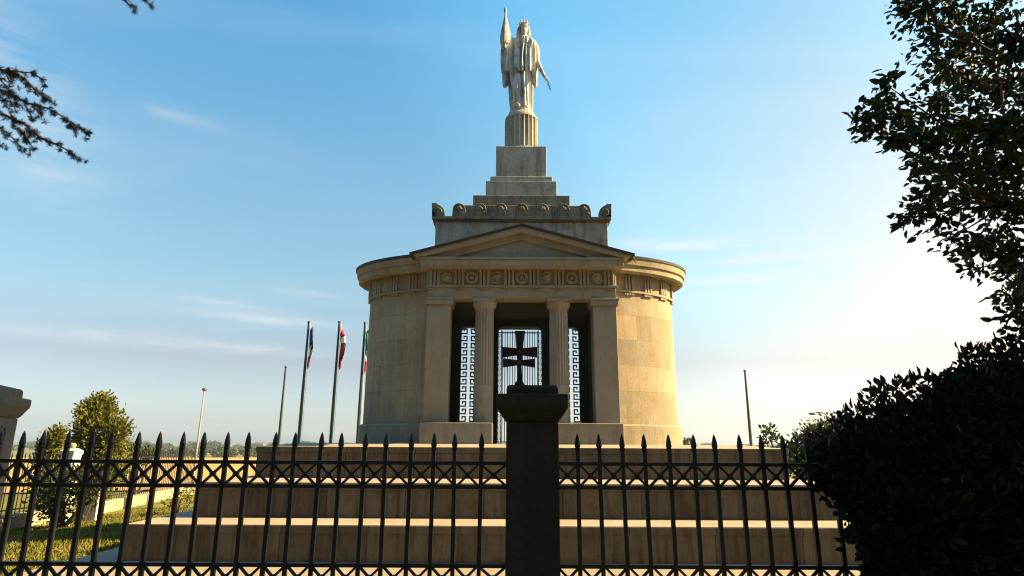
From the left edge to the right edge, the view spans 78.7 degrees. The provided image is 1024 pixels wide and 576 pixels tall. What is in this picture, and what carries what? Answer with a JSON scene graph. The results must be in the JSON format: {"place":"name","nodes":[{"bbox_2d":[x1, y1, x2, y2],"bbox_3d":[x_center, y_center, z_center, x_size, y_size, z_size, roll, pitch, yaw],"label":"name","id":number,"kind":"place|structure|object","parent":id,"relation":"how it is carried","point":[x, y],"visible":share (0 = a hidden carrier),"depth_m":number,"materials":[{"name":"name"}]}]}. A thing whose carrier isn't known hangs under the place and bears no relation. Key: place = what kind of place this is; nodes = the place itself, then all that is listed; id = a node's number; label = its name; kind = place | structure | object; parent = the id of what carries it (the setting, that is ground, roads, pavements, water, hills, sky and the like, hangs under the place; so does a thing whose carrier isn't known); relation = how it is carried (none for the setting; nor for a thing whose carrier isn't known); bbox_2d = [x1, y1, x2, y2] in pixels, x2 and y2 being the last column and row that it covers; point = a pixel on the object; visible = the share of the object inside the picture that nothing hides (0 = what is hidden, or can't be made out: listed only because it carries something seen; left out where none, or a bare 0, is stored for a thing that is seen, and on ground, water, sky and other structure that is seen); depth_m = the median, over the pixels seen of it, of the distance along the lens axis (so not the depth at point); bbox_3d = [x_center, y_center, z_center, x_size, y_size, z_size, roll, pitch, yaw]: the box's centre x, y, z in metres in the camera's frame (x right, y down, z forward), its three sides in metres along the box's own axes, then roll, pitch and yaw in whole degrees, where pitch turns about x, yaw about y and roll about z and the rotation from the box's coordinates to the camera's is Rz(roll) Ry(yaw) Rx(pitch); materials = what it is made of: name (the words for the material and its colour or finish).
{"place":"outdoors","nodes":[
{"label":"outdoors","id":0,"kind":"place"},
{"bbox_2d":[4,457,256,492],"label":"field","id":1,"kind":"structure","parent":0,"point":[236,467],"depth_m":70.07,"materials":[{"name":"beige plant"}]},
{"bbox_2d":[13,547,859,575],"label":"pavement","id":2,"kind":"structure","parent":0,"point":[110,555],"depth_m":8.16,"materials":[{"name":"grey concrete"}]},
{"bbox_2d":[123,443,877,564],"bbox_3d":[0.176,4.127,13.149,11.229,1.624,8.886,0,-14,0],"label":"stepped podium","id":3,"kind":"object","parent":2,"relation":"on","point":[493,525],"visible":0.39,"depth_m":9.61,"materials":[{"name":"stone"}]},
{"bbox_2d":[356,109,685,444],"bbox_3d":[0.200,-0.456,14.154,7.478,7.797,3.448,0,-14,0],"label":"ossuary monument","id":4,"kind":"object","parent":3,"relation":"on","point":[521,245],"visible":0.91,"depth_m":12.74,"materials":[{"name":"stone"}]},
{"bbox_2d":[500,6,550,112],"bbox_3d":[0.298,-5.635,15.590,1.260,2.947,0.674,2,-14,-6],"label":"statue","id":5,"kind":"object","parent":4,"relation":"on","point":[520,64],"visible":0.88,"depth_m":15.41,"materials":[{"name":"stone"}]},
{"bbox_3d":[0.158,2.752,13.599,0.380,1.248,0.380,0,-14,0],"label":"stone pedestal","id":6,"kind":"object","parent":4,"relation":"on","visible":0},
{"bbox_2d":[502,331,537,384],"bbox_3d":[0.173,1.556,13.893,0.796,1.214,0.155,0,-14,0],"label":"iron cross","id":7,"kind":"object","parent":6,"relation":"on","point":[519,351],"visible":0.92,"depth_m":13.87,"materials":[{"name":"black metal"}]},
{"bbox_2d":[0,443,890,575],"bbox_3d":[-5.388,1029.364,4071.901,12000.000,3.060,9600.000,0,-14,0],"label":"ground","id":8,"kind":"structure","parent":0,"point":[156,505],"depth_m":21.20,"materials":[{"name":"green plant"}]},
{"bbox_2d":[0,385,31,507],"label":"gate pillar","id":9,"kind":"structure","parent":8,"relation":"on","point":[14,404],"depth_m":5.00,"materials":[{"name":"grey stone"}]},
{"bbox_2d":[27,422,72,507],"bbox_3d":[-12.711,5.001,17.027,1.061,2.638,0.898,-12,-18,40],"label":"evergreen tree","id":10,"kind":"object","parent":8,"relation":"on","point":[55,437],"visible":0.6,"depth_m":17.06,"materials":[{"name":"green plant"}]},
{"bbox_2d":[48,443,82,526],"bbox_3d":[-10.632,4.799,14.864,0.336,2.154,0.336,0,-14,0],"label":"statue","id":11,"kind":"object","parent":8,"relation":"on","point":[75,452],"visible":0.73,"depth_m":14.93,"materials":[{"name":"stone"}]},
{"bbox_2d":[19,453,130,528],"bbox_3d":[-10.229,4.744,14.375,2.472,1.855,1.575,0,-14,0],"label":"garden shrub","id":12,"kind":"object","parent":8,"relation":"on","point":[72,492],"visible":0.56,"depth_m":14.31,"materials":[{"name":"green plant"}]},
{"bbox_2d":[0,0,153,164],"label":"cedar tree","id":13,"kind":"object","parent":8,"relation":"on","point":[8,93],"visible":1,"depth_m":5.66,"materials":[{"name":"green plant"}]},
{"bbox_2d":[86,467,100,521],"bbox_3d":[-10.865,5.412,16.360,0.246,1.765,0.246,0,-14,0],"label":"white post","id":14,"kind":"object","parent":8,"relation":"on","point":[92,514],"visible":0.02,"depth_m":16.15,"materials":[{"name":"stone"}]},
{"bbox_2d":[0,508,192,574],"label":"grass","id":15,"kind":"structure","parent":8,"relation":"on","point":[111,524],"depth_m":11.09,"materials":[{"name":"green plant"}]},
{"bbox_2d":[0,487,195,530],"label":"boundary wall","id":16,"kind":"structure","parent":8,"relation":"on","point":[114,504],"depth_m":18.96,"materials":[{"name":"stone"}]},
{"bbox_2d":[0,450,197,516],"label":"wall railing","id":17,"kind":"object","parent":16,"relation":"on","point":[114,494],"depth_m":20.83,"materials":[{"name":"black metal"}]},
{"bbox_2d":[64,389,136,521],"bbox_3d":[-10.845,4.424,16.394,1.626,3.524,1.808,7,-16,-24],"label":"evergreen tree","id":18,"kind":"object","parent":8,"relation":"on","point":[96,414],"visible":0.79,"depth_m":16.29,"materials":[{"name":"green plant"}]},
{"bbox_2d":[124,442,164,494],"bbox_3d":[-13.726,6.734,22.864,1.356,2.236,1.281,0,-14,0],"label":"garden shrub","id":19,"kind":"object","parent":8,"relation":"on","point":[143,451],"visible":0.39,"depth_m":22.96,"materials":[{"name":"green plant"}]},
{"bbox_2d":[160,481,194,512],"bbox_3d":[-9.360,6.001,17.626,0.886,1.041,1.102,12,-18,-39],"label":"garden shrub","id":20,"kind":"object","parent":8,"relation":"on","point":[186,495],"visible":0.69,"depth_m":17.59,"materials":[{"name":"green plant"}]},
{"bbox_2d":[192,388,206,480],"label":"lamp post","id":21,"kind":"object","parent":8,"relation":"on","point":[204,389],"visible":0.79,"depth_m":40.98,"materials":[{"name":"metal"}]},
{"bbox_2d":[278,366,286,444],"bbox_3d":[-8.156,5.096,21.909,0.150,4.718,0.146,0,-14,0],"label":"bare pole","id":22,"kind":"object","parent":8,"relation":"on","point":[281,415],"visible":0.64,"depth_m":22.08,"materials":[{"name":"grey metal"}]},
{"bbox_2d":[297,321,312,442],"bbox_3d":[-6.885,4.065,20.623,0.319,6.058,0.200,0,-14,0],"label":"flagpole","id":23,"kind":"object","parent":8,"relation":"on","point":[306,362],"visible":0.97,"depth_m":20.91,"materials":[{"name":"grey metal"}]},
{"bbox_2d":[329,321,345,442],"bbox_3d":[-5.830,4.038,20.631,0.337,6.001,0.197,0,-14,0],"label":"flagpole","id":24,"kind":"object","parent":8,"relation":"on","point":[341,348],"visible":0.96,"depth_m":20.95,"materials":[{"name":"grey metal"}]},
{"bbox_2d":[356,322,368,442],"bbox_3d":[-4.966,4.029,20.635,0.312,5.941,0.211,0,-14,0],"label":"flagpole","id":25,"kind":"object","parent":8,"relation":"on","point":[363,363],"visible":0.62,"depth_m":20.88,"materials":[{"name":"grey metal"}]},
{"bbox_2d":[12,440,771,457],"bbox_3d":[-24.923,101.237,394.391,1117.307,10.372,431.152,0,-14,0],"label":"woods","id":26,"kind":"object","parent":8,"relation":"on","point":[215,449],"visible":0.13,"depth_m":335.22,"materials":[{"name":"green plant"}]},
{"bbox_2d":[497,385,567,575],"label":"gate pillar","id":27,"kind":"structure","parent":8,"relation":"on","point":[531,415],"depth_m":3.61,"materials":[{"name":"stone"}]},
{"bbox_2d":[683,437,696,444],"bbox_3d":[5.952,6.244,21.100,0.759,2.438,0.713,0,-14,0],"label":"round bush","id":28,"kind":"object","parent":8,"relation":"on","point":[686,441],"visible":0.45,"depth_m":21.30,"materials":[{"name":"green plant"}]},
{"bbox_2d":[743,370,752,445],"bbox_3d":[8.365,5.187,21.907,0.165,4.632,0.161,0,-14,0],"label":"bare pole","id":29,"kind":"object","parent":8,"relation":"on","point":[749,420],"visible":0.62,"depth_m":22.07,"materials":[{"name":"grey metal"}]},
{"bbox_2d":[756,422,780,447],"bbox_3d":[7.955,5.559,19.189,0.802,2.827,0.710,13,-19,-42],"label":"sapling","id":30,"kind":"object","parent":8,"relation":"on","point":[773,436],"visible":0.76,"depth_m":19.38,"materials":[{"name":"green plant"}]},
{"bbox_2d":[775,409,870,479],"bbox_3d":[8.015,4.462,15.782,2.771,2.812,1.658,0,-14,0],"label":"round bush","id":31,"kind":"object","parent":8,"relation":"on","point":[793,448],"visible":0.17,"depth_m":15.97,"materials":[{"name":"green plant"}]},
{"bbox_2d":[795,316,1023,575],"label":"bush","id":32,"kind":"object","parent":8,"relation":"on","point":[943,501],"visible":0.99,"depth_m":3.15,"materials":[{"name":"green plant"}]},
{"bbox_2d":[841,0,1023,336],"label":"broadleaf tree","id":33,"kind":"object","parent":8,"relation":"on","point":[997,133],"visible":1,"depth_m":4.98,"materials":[{"name":"green plant"}]},
{"bbox_2d":[0,0,1023,445],"label":"sky","id":34,"kind":"structure","parent":0,"point":[245,158],"materials":[{"name":"blue"}]},
{"bbox_2d":[808,412,829,424],"bbox_3d":[16.400,8.571,32.925,1.132,4.045,0.240,0,-14,0],"label":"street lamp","id":35,"kind":"object","parent":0,"point":[814,413],"visible":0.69,"depth_m":33.36,"materials":[{"name":"white metal"}]},
{"bbox_3d":[-2.907,2.402,3.434,5.610,1.191,0.400,0,-14,0],"label":"footing wall","id":36,"kind":"object","parent":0,"visible":0},
{"bbox_2d":[0,430,505,575],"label":"iron fence","id":37,"kind":"object","parent":36,"relation":"on","point":[166,565],"visible":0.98,"depth_m":3.72,"materials":[{"name":"black metal"}]},
{"bbox_3d":[2.706,2.431,3.434,4.757,1.191,0.400,0,-14,0],"label":"footing wall","id":38,"kind":"object","parent":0,"visible":0},
{"bbox_2d":[559,434,1006,575],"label":"iron fence","id":39,"kind":"object","parent":38,"relation":"on","point":[771,568],"visible":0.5,"depth_m":3.72,"materials":[{"name":"black metal"}]}
]}

